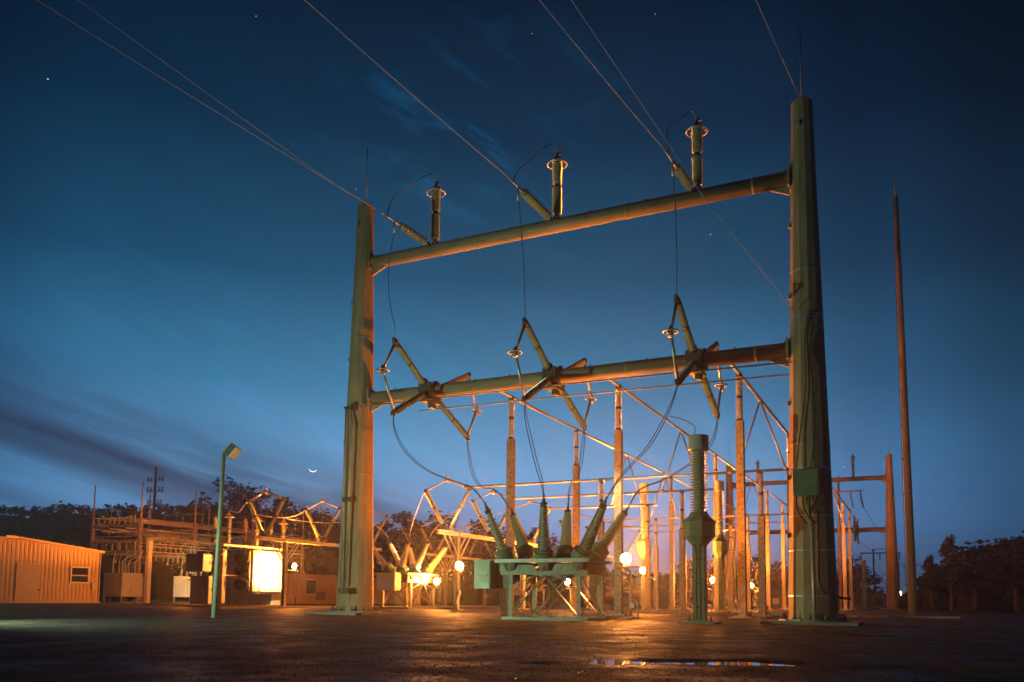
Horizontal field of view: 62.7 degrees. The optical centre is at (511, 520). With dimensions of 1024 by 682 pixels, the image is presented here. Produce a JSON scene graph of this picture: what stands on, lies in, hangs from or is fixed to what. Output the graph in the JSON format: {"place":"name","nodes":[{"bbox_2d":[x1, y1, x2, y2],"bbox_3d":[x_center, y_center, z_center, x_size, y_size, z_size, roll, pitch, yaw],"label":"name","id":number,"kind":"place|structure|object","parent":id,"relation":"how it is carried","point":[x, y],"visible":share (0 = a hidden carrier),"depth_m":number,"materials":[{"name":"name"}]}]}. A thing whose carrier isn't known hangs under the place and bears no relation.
{"place":"outdoors","nodes":[
{"label":"outdoors","id":0,"kind":"place"},
{"bbox_2d":[0,535,104,602],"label":"metal building","id":1,"kind":"structure","parent":0,"point":[36,571],"depth_m":72.53,"materials":[{"name":"beige"}]},
{"bbox_2d":[14,563,42,602],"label":"door","id":2,"kind":"structure","parent":1,"relation":"in","point":[28,578],"depth_m":70.90,"materials":[{"name":"metal"}]},
{"bbox_2d":[69,566,89,583],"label":"window","id":3,"kind":"structure","parent":1,"relation":"in","point":[78,574],"depth_m":75.28,"materials":[{"name":"black glass"}]},
{"bbox_2d":[0,599,1023,681],"bbox_3d":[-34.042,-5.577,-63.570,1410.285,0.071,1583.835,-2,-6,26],"label":"ground","id":4,"kind":"structure","parent":0,"point":[991,622],"depth_m":13.22,"materials":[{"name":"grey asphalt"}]},
{"bbox_2d":[100,550,147,602],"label":"feeder cabinet","id":5,"kind":"object","parent":4,"relation":"on","point":[121,585],"visible":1,"depth_m":82.44,"materials":[{"name":"grey metal"}]},
{"bbox_2d":[143,538,153,602],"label":"support post","id":6,"kind":"object","parent":4,"relation":"on","point":[148,566],"visible":0.89,"depth_m":84.28,"materials":[{"name":"metal"}]},
{"bbox_2d":[146,467,163,509],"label":"transmission tower","id":7,"kind":"structure","parent":4,"relation":"on","point":[155,487],"depth_m":241.24,"materials":[{"name":"metal"}]},
{"bbox_2d":[0,501,377,599],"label":"treeline","id":8,"kind":"object","parent":4,"relation":"on","point":[62,525],"visible":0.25,"depth_m":164.61,"materials":[{"name":"green plant"}]},
{"bbox_2d":[162,503,215,600],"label":"broadleaf tree","id":9,"kind":"object","parent":4,"relation":"on","point":[178,566],"visible":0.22,"depth_m":140.83,"materials":[{"name":"green plant"}]},
{"bbox_2d":[169,556,212,602],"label":"feeder cabinet","id":10,"kind":"object","parent":4,"relation":"on","point":[181,587],"visible":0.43,"depth_m":89.50,"materials":[{"name":"metal"}]},
{"bbox_2d":[90,482,304,601],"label":"bus structure","id":11,"kind":"object","parent":4,"relation":"on","point":[139,532],"visible":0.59,"depth_m":92.18,"materials":[{"name":"metal"}]},
{"bbox_2d":[112,514,322,605],"bbox_3d":[-22.447,3.276,67.782,11.500,7.292,13.000,-2,-6,26],"label":"power transformer","id":12,"kind":"object","parent":4,"relation":"on","point":[252,576],"visible":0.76,"depth_m":64.72,"materials":[{"name":"grey paint"}]},
{"bbox_2d":[172,475,266,558],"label":"broadleaf tree","id":13,"kind":"object","parent":4,"relation":"on","point":[241,500],"visible":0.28,"depth_m":138.47,"materials":[{"name":"green plant"}]},
{"bbox_2d":[211,442,241,617],"bbox_3d":[-9.904,0.326,29.067,0.872,6.120,0.451,0,-5,4],"label":"lamp pole","id":14,"kind":"object","parent":4,"relation":"on","point":[232,451],"visible":0.9,"depth_m":29.13,"materials":[{"name":"metal"}]},
{"bbox_2d":[221,485,275,548],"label":"broadleaf tree","id":15,"kind":"object","parent":4,"relation":"on","point":[264,496],"visible":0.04,"depth_m":153.43,"materials":[{"name":"green plant"}]},
{"bbox_2d":[241,496,329,573],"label":"broadleaf tree","id":16,"kind":"object","parent":4,"relation":"on","point":[290,526],"visible":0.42,"depth_m":138.94,"materials":[{"name":"green plant"}]},
{"bbox_2d":[288,507,339,558],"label":"broadleaf tree","id":17,"kind":"object","parent":4,"relation":"on","point":[326,516],"visible":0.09,"depth_m":142.32,"materials":[{"name":"green plant"}]},
{"bbox_2d":[253,535,381,605],"bbox_3d":[-14.340,4.106,64.047,0.885,4.890,15.000,-2,-6,26],"label":"switch stand","id":18,"kind":"object","parent":4,"relation":"on","point":[285,555],"visible":0.51,"depth_m":60.15,"materials":[{"name":"grey paint"}]},
{"bbox_2d":[247,487,285,536],"bbox_3d":[-17.213,-0.660,58.609,3.428,3.515,0.510,-2,-6,26],"label":"standing switch","id":19,"kind":"object","parent":18,"relation":"on","point":[258,524],"visible":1,"depth_m":58.47,"materials":[{"name":"metal"}]},
{"bbox_2d":[305,497,340,541],"bbox_3d":[-14.486,-0.112,64.151,3.428,3.515,0.510,-2,-6,26],"label":"standing switch","id":20,"kind":"object","parent":18,"relation":"on","point":[320,539],"visible":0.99,"depth_m":64.03,"materials":[{"name":"metal"}]},
{"bbox_2d":[286,573,394,603],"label":"metal shed","id":21,"kind":"structure","parent":4,"relation":"on","point":[315,589],"depth_m":95.33,"materials":[{"name":"beige metal"}]},
{"bbox_2d":[305,579,316,594],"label":"window","id":22,"kind":"structure","parent":21,"relation":"in","point":[310,584],"depth_m":94.47,"materials":[{"name":"grey glass"}]},
{"bbox_2d":[209,605,540,608],"bbox_3d":[-7.389,7.167,70.059,0.900,0.160,46.000,-2,-6,26],"label":"trench cover","id":23,"kind":"object","parent":4,"relation":"on","point":[250,607],"visible":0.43,"depth_m":55.00,"materials":[{"name":"concrete"}]},
{"bbox_2d":[393,583,421,605],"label":"equipment cabinet","id":24,"kind":"object","parent":4,"relation":"on","point":[398,600],"visible":0.32,"depth_m":72.67,"materials":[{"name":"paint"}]},
{"bbox_2d":[373,538,449,608],"bbox_3d":[-7.482,3.777,59.542,3.457,5.180,6.177,-2,-6,26],"label":"circuit breaker","id":25,"kind":"object","parent":4,"relation":"on","point":[389,579],"visible":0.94,"depth_m":58.35,"materials":[{"name":"grey paint"}]},
{"bbox_2d":[373,511,452,572],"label":"broadleaf tree","id":26,"kind":"object","parent":4,"relation":"on","point":[417,540],"visible":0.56,"depth_m":148.44,"materials":[{"name":"green plant"}]},
{"bbox_2d":[397,509,476,602],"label":"broadleaf tree","id":27,"kind":"object","parent":4,"relation":"on","point":[438,592],"visible":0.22,"depth_m":151.81,"materials":[{"name":"green plant"}]},
{"bbox_2d":[425,553,491,605],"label":"switch stand","id":28,"kind":"object","parent":4,"relation":"on","point":[445,571],"visible":0.49,"depth_m":80.37,"materials":[{"name":"grey paint"}]},
{"bbox_2d":[450,561,468,611],"bbox_3d":[-2.971,3.705,47.432,1.064,2.858,1.163,-2,-6,26],"label":"floodlight","id":29,"kind":"object","parent":4,"relation":"on","point":[459,565],"visible":1,"depth_m":47.69,"materials":[{"name":"metal"}]},
{"bbox_2d":[448,514,515,602],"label":"broadleaf tree","id":30,"kind":"object","parent":4,"relation":"on","point":[482,553],"visible":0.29,"depth_m":153.17,"materials":[{"name":"green plant"}]},
{"bbox_2d":[437,529,537,609],"bbox_3d":[-1.180,3.607,57.286,0.885,4.890,14.800,-2,-6,26],"label":"switch stand","id":31,"kind":"object","parent":4,"relation":"on","point":[457,548],"visible":0.61,"depth_m":52.85,"materials":[{"name":"grey paint"}]},
{"bbox_2d":[424,474,471,530],"bbox_3d":[-4.010,-1.150,51.938,3.428,3.515,0.510,-2,-6,26],"label":"standing switch","id":32,"kind":"object","parent":31,"relation":"on","point":[450,526],"visible":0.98,"depth_m":51.82,"materials":[{"name":"metal"}]},
{"bbox_2d":[471,487,505,536],"bbox_3d":[-1.327,-0.611,57.389,3.428,3.515,0.510,-2,-6,26],"label":"standing switch","id":33,"kind":"object","parent":31,"relation":"on","point":[484,524],"visible":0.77,"depth_m":57.53,"materials":[{"name":"metal"}]},
{"bbox_2d":[495,396,522,613],"bbox_3d":[-0.079,-0.838,42.751,1.050,11.170,1.050,-2,-6,26],"label":"bus support","id":34,"kind":"object","parent":4,"relation":"on","point":[510,483],"visible":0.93,"depth_m":42.74,"materials":[{"name":"metal"}]},
{"bbox_2d":[499,391,747,518],"bbox_3d":[13.923,-1.746,71.480,2.550,3.850,67.290,-2,-6,26],"label":"bus pipe","id":35,"kind":"object","parent":34,"relation":"on","point":[627,455],"visible":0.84,"depth_m":59.41,"materials":[{"name":"metal"}]},
{"bbox_2d":[514,577,548,607],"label":"circuit breaker","id":36,"kind":"object","parent":4,"relation":"on","point":[539,588],"visible":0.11,"depth_m":79.76,"materials":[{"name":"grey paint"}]},
{"bbox_2d":[514,527,559,584],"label":"broadleaf tree","id":37,"kind":"object","parent":4,"relation":"on","point":[532,534],"visible":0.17,"depth_m":162.74,"materials":[{"name":"green plant"}]},
{"bbox_2d":[473,494,629,621],"bbox_3d":[1.430,1.461,30.653,5.419,4.543,3.033,-2,-6,26],"label":"circuit breaker","id":38,"kind":"object","parent":4,"relation":"on","point":[505,569],"visible":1,"depth_m":30.24,"materials":[{"name":"grey paint"}]},
{"bbox_2d":[569,429,582,609],"bbox_3d":[3.878,-0.043,50.795,1.050,11.170,1.050,-2,-6,26],"label":"bus support","id":39,"kind":"object","parent":4,"relation":"on","point":[576,518],"visible":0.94,"depth_m":50.73,"materials":[{"name":"metal"}]},
{"bbox_2d":[305,27,864,625],"bbox_3d":[1.766,-6.850,33.598,22.030,21.510,3.000,-2,-6,26],"label":"steel gantry","id":40,"kind":"object","parent":4,"relation":"on","point":[795,181],"visible":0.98,"depth_m":30.73,"materials":[{"name":"metal"}]},
{"bbox_2d":[78,0,360,202],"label":"shield wire","id":41,"kind":"object","parent":40,"relation":"attached to","point":[207,93],"visible":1,"depth_m":29.48,"materials":[{"name":"grey metal"}]},
{"bbox_2d":[337,403,356,599],"bbox_3d":[-7.134,-0.886,36.382,0.574,8.600,1.194,1,-5,-9],"label":"operating pipe","id":42,"kind":"object","parent":40,"relation":"attached to","point":[349,499],"visible":1,"depth_m":36.32,"materials":[{"name":"metal"}]},
{"bbox_2d":[382,212,430,246],"bbox_3d":[-4.443,-12.239,35.484,0.350,0.652,2.833,-4,-7,40],"label":"strain insulator","id":43,"kind":"object","parent":40,"relation":"attached to","point":[413,233],"visible":1,"depth_m":35.56,"materials":[{"name":"ceramic"}]},
{"bbox_2d":[37,0,381,212],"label":"overhead conductor","id":44,"kind":"object","parent":43,"relation":"attached to","point":[198,100],"visible":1,"depth_m":26.38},
{"bbox_2d":[375,337,481,440],"bbox_3d":[-3.375,-5.551,36.347,0.680,3.290,8.419,-2,-6,26],"label":"disconnect switch","id":45,"kind":"object","parent":40,"relation":"attached to","point":[425,389],"visible":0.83,"depth_m":35.51,"materials":[{"name":"metal"}]},
{"bbox_2d":[393,416,483,501],"bbox_3d":[-2.881,-2.433,31.916,4.698,3.844,0.186,-3,-7,35],"label":"twin lead","id":46,"kind":"object","parent":45,"relation":"hanging from","point":[426,468],"visible":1,"depth_m":32.09,"materials":[{"name":"black metal"}]},
{"bbox_2d":[426,181,445,243],"bbox_3d":[-3.341,-13.456,36.764,0.864,2.830,0.870,-2,-6,26],"label":"surge arrester","id":47,"kind":"object","parent":40,"relation":"on","point":[435,196],"visible":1,"depth_m":36.65,"materials":[{"name":"ceramic"}]},
{"bbox_2d":[507,176,552,221],"bbox_3d":[0.741,-12.437,32.706,0.350,0.634,3.223,-3,-6,34],"label":"strain insulator","id":48,"kind":"object","parent":40,"relation":"attached to","point":[535,203],"visible":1,"depth_m":32.71,"materials":[{"name":"ceramic"}]},
{"bbox_2d":[305,0,507,176],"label":"overhead conductor","id":49,"kind":"object","parent":48,"relation":"attached to","point":[399,83],"visible":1,"depth_m":25.38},
{"bbox_2d":[508,317,596,430],"bbox_3d":[1.807,-5.735,33.815,0.680,3.290,8.419,-2,-6,26],"label":"disconnect switch","id":50,"kind":"object","parent":40,"relation":"attached to","point":[550,374],"visible":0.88,"depth_m":32.97,"materials":[{"name":"metal"}]},
{"bbox_2d":[547,152,567,218],"bbox_3d":[1.841,-13.640,34.232,0.864,2.830,0.870,-2,-6,26],"label":"surge arrester","id":51,"kind":"object","parent":40,"relation":"on","point":[556,167],"visible":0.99,"depth_m":34.12,"materials":[{"name":"ceramic"}]},
{"bbox_2d":[360,361,791,406],"bbox_3d":[1.449,-5.259,33.093,18.300,0.172,0.060,-2,-6,26],"label":"operating rod","id":52,"kind":"object","parent":40,"relation":"attached to","point":[592,381],"visible":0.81,"depth_m":32.12,"materials":[{"name":"metal"}]},
{"bbox_2d":[419,373,789,411],"bbox_3d":[2.988,-5.006,33.262,15.700,0.132,0.060,-2,-6,26],"label":"operating rod","id":53,"kind":"object","parent":40,"relation":"attached to","point":[610,391],"visible":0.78,"depth_m":32.74,"materials":[{"name":"metal"}]},
{"bbox_2d":[664,149,693,192],"bbox_3d":[6.067,-12.609,30.478,0.350,0.670,2.551,-3,-7,35],"label":"strain insulator","id":54,"kind":"object","parent":40,"relation":"attached to","point":[678,170],"visible":1,"depth_m":30.52,"materials":[{"name":"ceramic"}]},
{"bbox_2d":[571,0,793,309],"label":"power line","id":55,"kind":"object","parent":40,"relation":"attached to","point":[674,152],"visible":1,"depth_m":24.74,"materials":[{"name":"grey metal"}]},
{"bbox_2d":[662,294,727,419],"bbox_3d":[6.952,-5.917,31.301,0.680,3.290,8.419,-2,-6,26],"label":"disconnect switch","id":56,"kind":"object","parent":40,"relation":"attached to","point":[694,357],"visible":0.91,"depth_m":30.44,"materials":[{"name":"metal"}]},
{"bbox_2d":[607,386,677,496],"bbox_3d":[4.398,-2.682,28.378,2.425,3.863,0.160,0,-5,8],"label":"twin lead","id":57,"kind":"object","parent":56,"relation":"hanging from","point":[615,484],"visible":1,"depth_m":28.34,"materials":[{"name":"black metal"}]},
{"bbox_2d":[685,117,708,189],"bbox_3d":[6.987,-13.823,31.718,0.864,2.830,0.870,-2,-6,26],"label":"surge arrester","id":58,"kind":"object","parent":40,"relation":"on","point":[696,127],"visible":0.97,"depth_m":31.60,"materials":[{"name":"ceramic"}]},
{"bbox_2d":[788,310,850,624],"bbox_3d":[10.197,-1.861,28.590,1.673,10.713,2.259,0,-5,3],"label":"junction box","id":59,"kind":"object","parent":40,"relation":"attached to","point":[806,482],"visible":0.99,"depth_m":27.84,"materials":[{"name":"grey paint"}]},
{"bbox_2d":[792,468,819,494],"bbox_3d":[9.814,-1.282,28.036,0.860,0.858,0.440,-2,-6,26],"label":"door","id":60,"kind":"structure","parent":59,"relation":"in","point":[804,481],"depth_m":27.88,"materials":[{"name":"grey paint"}]},
{"bbox_2d":[588,479,609,613],"bbox_3d":[4.910,1.413,46.395,1.050,7.470,1.050,-2,-6,26],"label":"bus support","id":61,"kind":"object","parent":4,"relation":"on","point":[601,532],"visible":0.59,"depth_m":46.28,"materials":[{"name":"metal"}]},
{"bbox_2d":[463,468,788,488],"bbox_3d":[5.747,-2.304,46.350,19.362,0.190,0.200,-2,-6,26],"label":"cross bus pipe","id":62,"kind":"object","parent":61,"relation":"on","point":[646,477],"visible":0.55,"depth_m":46.00,"materials":[{"name":"metal"}]},
{"bbox_2d":[605,384,632,615],"bbox_3d":[5.102,-1.022,40.219,1.050,11.170,1.050,-2,-6,26],"label":"bus support","id":63,"kind":"object","parent":4,"relation":"on","point":[618,509],"visible":0.94,"depth_m":40.05,"materials":[{"name":"metal"}]},
{"bbox_2d":[608,378,786,523],"bbox_3d":[19.105,-1.930,68.949,2.550,3.850,67.290,-2,-6,26],"label":"bus pipe","id":64,"kind":"object","parent":63,"relation":"on","point":[681,431],"visible":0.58,"depth_m":51.10,"materials":[{"name":"metal"}]},
{"bbox_2d":[613,553,638,617],"bbox_3d":[4.706,2.655,34.617,1.092,2.713,1.075,5,-7,-39],"label":"floodlight","id":65,"kind":"object","parent":4,"relation":"on","point":[626,559],"visible":0.98,"depth_m":34.90,"materials":[{"name":"metal"}]},
{"bbox_2d":[488,590,766,605],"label":"perimeter fence","id":66,"kind":"object","parent":4,"relation":"on","point":[560,600],"visible":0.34,"depth_m":127.31,"materials":[{"name":"metal"}]},
{"bbox_2d":[374,526,885,606],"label":"treeline","id":67,"kind":"object","parent":4,"relation":"on","point":[468,592],"visible":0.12,"depth_m":181.54,"materials":[{"name":"green plant"}]},
{"bbox_2d":[635,483,652,610],"bbox_3d":[9.639,1.920,61.304,1.092,9.412,1.092,-2,-6,26],"label":"instrument transformer","id":68,"kind":"object","parent":4,"relation":"on","point":[641,546],"visible":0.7,"depth_m":61.12,"materials":[{"name":"grey ceramic"}]},
{"bbox_2d":[639,504,657,611],"bbox_3d":[9.430,2.578,58.321,1.050,7.470,1.050,-2,-6,26],"label":"bus support","id":69,"kind":"object","parent":4,"relation":"on","point":[647,571],"visible":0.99,"depth_m":58.14,"materials":[{"name":"metal"}]},
{"bbox_2d":[651,518,664,609],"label":"bus support","id":70,"kind":"object","parent":4,"relation":"on","point":[656,563],"visible":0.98,"depth_m":67.95,"materials":[{"name":"metal"}]},
{"bbox_2d":[665,477,678,609],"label":"bus support","id":71,"kind":"object","parent":4,"relation":"on","point":[671,561],"visible":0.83,"depth_m":69.70,"materials":[{"name":"metal"}]},
{"bbox_2d":[676,490,689,611],"bbox_3d":[10.268,1.867,50.651,1.050,7.470,1.050,-2,-6,26],"label":"bus support","id":72,"kind":"object","parent":4,"relation":"on","point":[682,571],"visible":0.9,"depth_m":50.47,"materials":[{"name":"metal"}]},
{"bbox_2d":[515,488,715,499],"bbox_3d":[5.959,-1.667,53.120,13.762,0.190,0.200,-2,-6,26],"label":"cross bus pipe","id":73,"kind":"object","parent":72,"relation":"on","point":[625,493],"visible":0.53,"depth_m":52.88,"materials":[{"name":"metal"}]},
{"bbox_2d":[665,556,713,595],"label":"broadleaf tree","id":74,"kind":"object","parent":4,"relation":"on","point":[689,579],"visible":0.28,"depth_m":150.60,"materials":[{"name":"green plant"}]},
{"bbox_2d":[589,659,800,665],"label":"puddle water","id":75,"kind":"structure","parent":4,"relation":"on","point":[608,661],"depth_m":10.14,"materials":[{"name":"clear liquid"}]},
{"bbox_2d":[678,434,721,623],"bbox_3d":[6.172,0.284,27.704,1.150,6.275,1.150,-2,-6,26],"label":"instrument transformer","id":76,"kind":"object","parent":4,"relation":"on","point":[699,522],"visible":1,"depth_m":27.47,"materials":[{"name":"grey paint"}]},
{"bbox_2d":[708,454,717,611],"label":"bus support","id":77,"kind":"object","parent":4,"relation":"on","point":[715,461],"visible":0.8,"depth_m":58.98,"materials":[{"name":"metal"}]},
{"bbox_2d":[711,480,730,611],"bbox_3d":[14.491,1.798,58.481,1.092,9.224,1.092,-2,-6,26],"label":"instrument transformer","id":78,"kind":"object","parent":4,"relation":"on","point":[720,549],"visible":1,"depth_m":58.22,"materials":[{"name":"grey paint"}]},
{"bbox_2d":[726,523,736,609],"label":"bus support","id":79,"kind":"object","parent":4,"relation":"on","point":[731,586],"visible":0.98,"depth_m":71.56,"materials":[{"name":"metal"}]},
{"bbox_2d":[732,508,737,607],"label":"bus support","id":80,"kind":"object","parent":4,"relation":"on","point":[734,559],"visible":0.81,"depth_m":92.75,"materials":[{"name":"metal"}]},
{"bbox_2d":[728,372,756,618],"bbox_3d":[10.292,-1.196,37.795,1.050,11.170,1.050,-2,-6,26],"label":"bus support","id":81,"kind":"object","parent":4,"relation":"on","point":[742,612],"visible":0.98,"depth_m":37.60,"materials":[{"name":"metal"}]},
{"bbox_2d":[731,364,851,527],"bbox_3d":[24.251,-2.113,66.435,2.550,3.850,67.290,-2,-6,26],"label":"bus pipe","id":82,"kind":"object","parent":81,"relation":"on","point":[760,400],"visible":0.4,"depth_m":43.16,"materials":[{"name":"metal"}]},
{"bbox_2d":[746,515,755,611],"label":"bus support","id":83,"kind":"object","parent":4,"relation":"on","point":[748,559],"visible":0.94,"depth_m":64.70,"materials":[{"name":"metal"}]},
{"bbox_2d":[603,513,786,520],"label":"cross bus pipe","id":84,"kind":"object","parent":83,"relation":"on","point":[710,516],"depth_m":66.84,"materials":[{"name":"metal"}]},
{"bbox_2d":[545,610,959,618],"bbox_3d":[12.042,5.105,45.933,22.000,0.140,0.700,-2,-6,26],"label":"trench cover","id":85,"kind":"object","parent":4,"relation":"on","point":[778,614],"visible":0.57,"depth_m":45.02,"materials":[{"name":"concrete"}]},
{"bbox_2d":[736,554,780,605],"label":"broadleaf tree","id":86,"kind":"object","parent":4,"relation":"on","point":[754,576],"visible":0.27,"depth_m":151.27,"materials":[{"name":"green plant"}]},
{"bbox_2d":[751,470,774,616],"bbox_3d":[12.660,1.138,42.609,1.050,7.470,1.050,-2,-6,26],"label":"bus support","id":87,"kind":"object","parent":4,"relation":"on","point":[761,557],"visible":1,"depth_m":42.43,"materials":[{"name":"metal"}]},
{"bbox_2d":[765,491,775,609],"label":"bus support","id":88,"kind":"object","parent":4,"relation":"on","point":[768,574],"visible":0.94,"depth_m":78.08,"materials":[{"name":"metal"}]},
{"bbox_2d":[770,560,788,605],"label":"broadleaf tree","id":89,"kind":"object","parent":4,"relation":"on","point":[778,576],"visible":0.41,"depth_m":151.13,"materials":[{"name":"green plant"}]},
{"bbox_2d":[780,502,787,608],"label":"bus support","id":90,"kind":"object","parent":4,"relation":"on","point":[783,562],"visible":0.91,"depth_m":86.69,"materials":[{"name":"metal"}]},
{"bbox_2d":[786,435,788,613],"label":"bus support","id":91,"kind":"object","parent":4,"relation":"on","point":[787,441],"visible":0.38,"depth_m":51.89,"materials":[{"name":"metal"}]},
{"bbox_2d":[724,443,905,609],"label":"steel gantry","id":92,"kind":"object","parent":4,"relation":"on","point":[892,584],"visible":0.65,"depth_m":100.74,"materials":[{"name":"metal"}]},
{"bbox_2d":[771,592,903,607],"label":"perimeter fence","id":93,"kind":"object","parent":4,"relation":"on","point":[857,598],"visible":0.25,"depth_m":115.89,"materials":[{"name":"metal"}]},
{"bbox_2d":[837,476,842,608],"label":"steel pole","id":94,"kind":"object","parent":4,"relation":"on","point":[839,556],"visible":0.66,"depth_m":95.64,"materials":[{"name":"brown metal"}]},
{"bbox_2d":[840,502,849,609],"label":"bus support","id":95,"kind":"object","parent":4,"relation":"on","point":[844,563],"visible":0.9,"depth_m":85.69,"materials":[{"name":"metal"}]},
{"bbox_2d":[847,509,856,609],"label":"bus support","id":96,"kind":"object","parent":4,"relation":"on","point":[850,564],"visible":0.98,"depth_m":92.57,"materials":[{"name":"metal"}]},
{"bbox_2d":[836,555,882,606],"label":"broadleaf tree","id":97,"kind":"object","parent":4,"relation":"on","point":[857,572],"visible":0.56,"depth_m":151.69,"materials":[{"name":"green plant"}]},
{"bbox_2d":[859,560,869,608],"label":"instrument transformer","id":98,"kind":"object","parent":4,"relation":"on","point":[863,584],"visible":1,"depth_m":107.25,"materials":[{"name":"grey paint"}]},
{"bbox_2d":[892,178,917,614],"bbox_3d":[27.166,-8.887,58.074,0.580,30.941,0.662,5,-7,-41],"label":"lightning mast","id":99,"kind":"object","parent":4,"relation":"on","point":[911,584],"visible":0.95,"depth_m":57.66,"materials":[{"name":"grey metal"}]},
{"bbox_2d":[918,554,943,609],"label":"pine tree","id":100,"kind":"object","parent":4,"relation":"on","point":[928,566],"visible":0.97,"depth_m":92.76,"materials":[{"name":"green plant"}]},
{"bbox_2d":[933,534,967,610],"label":"pine tree","id":101,"kind":"object","parent":4,"relation":"on","point":[947,547],"visible":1,"depth_m":88.41,"materials":[{"name":"green plant"}]},
{"bbox_2d":[896,530,1023,610],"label":"treeline","id":102,"kind":"object","parent":4,"relation":"on","point":[987,601],"visible":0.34,"depth_m":93.47,"materials":[{"name":"green plant"}]},
{"bbox_2d":[945,541,1007,610],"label":"broadleaf tree","id":103,"kind":"object","parent":4,"relation":"on","point":[971,584],"visible":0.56,"depth_m":90.76,"materials":[{"name":"green plant"}]},
{"bbox_2d":[973,536,1023,611],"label":"broadleaf tree","id":104,"kind":"object","parent":4,"relation":"on","point":[1015,584],"visible":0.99,"depth_m":85.86,"materials":[{"name":"green plant"}]},
{"bbox_2d":[0,0,1023,594],"label":"sky","id":105,"kind":"structure","parent":0,"point":[176,287],"materials":[{"name":"blue"}]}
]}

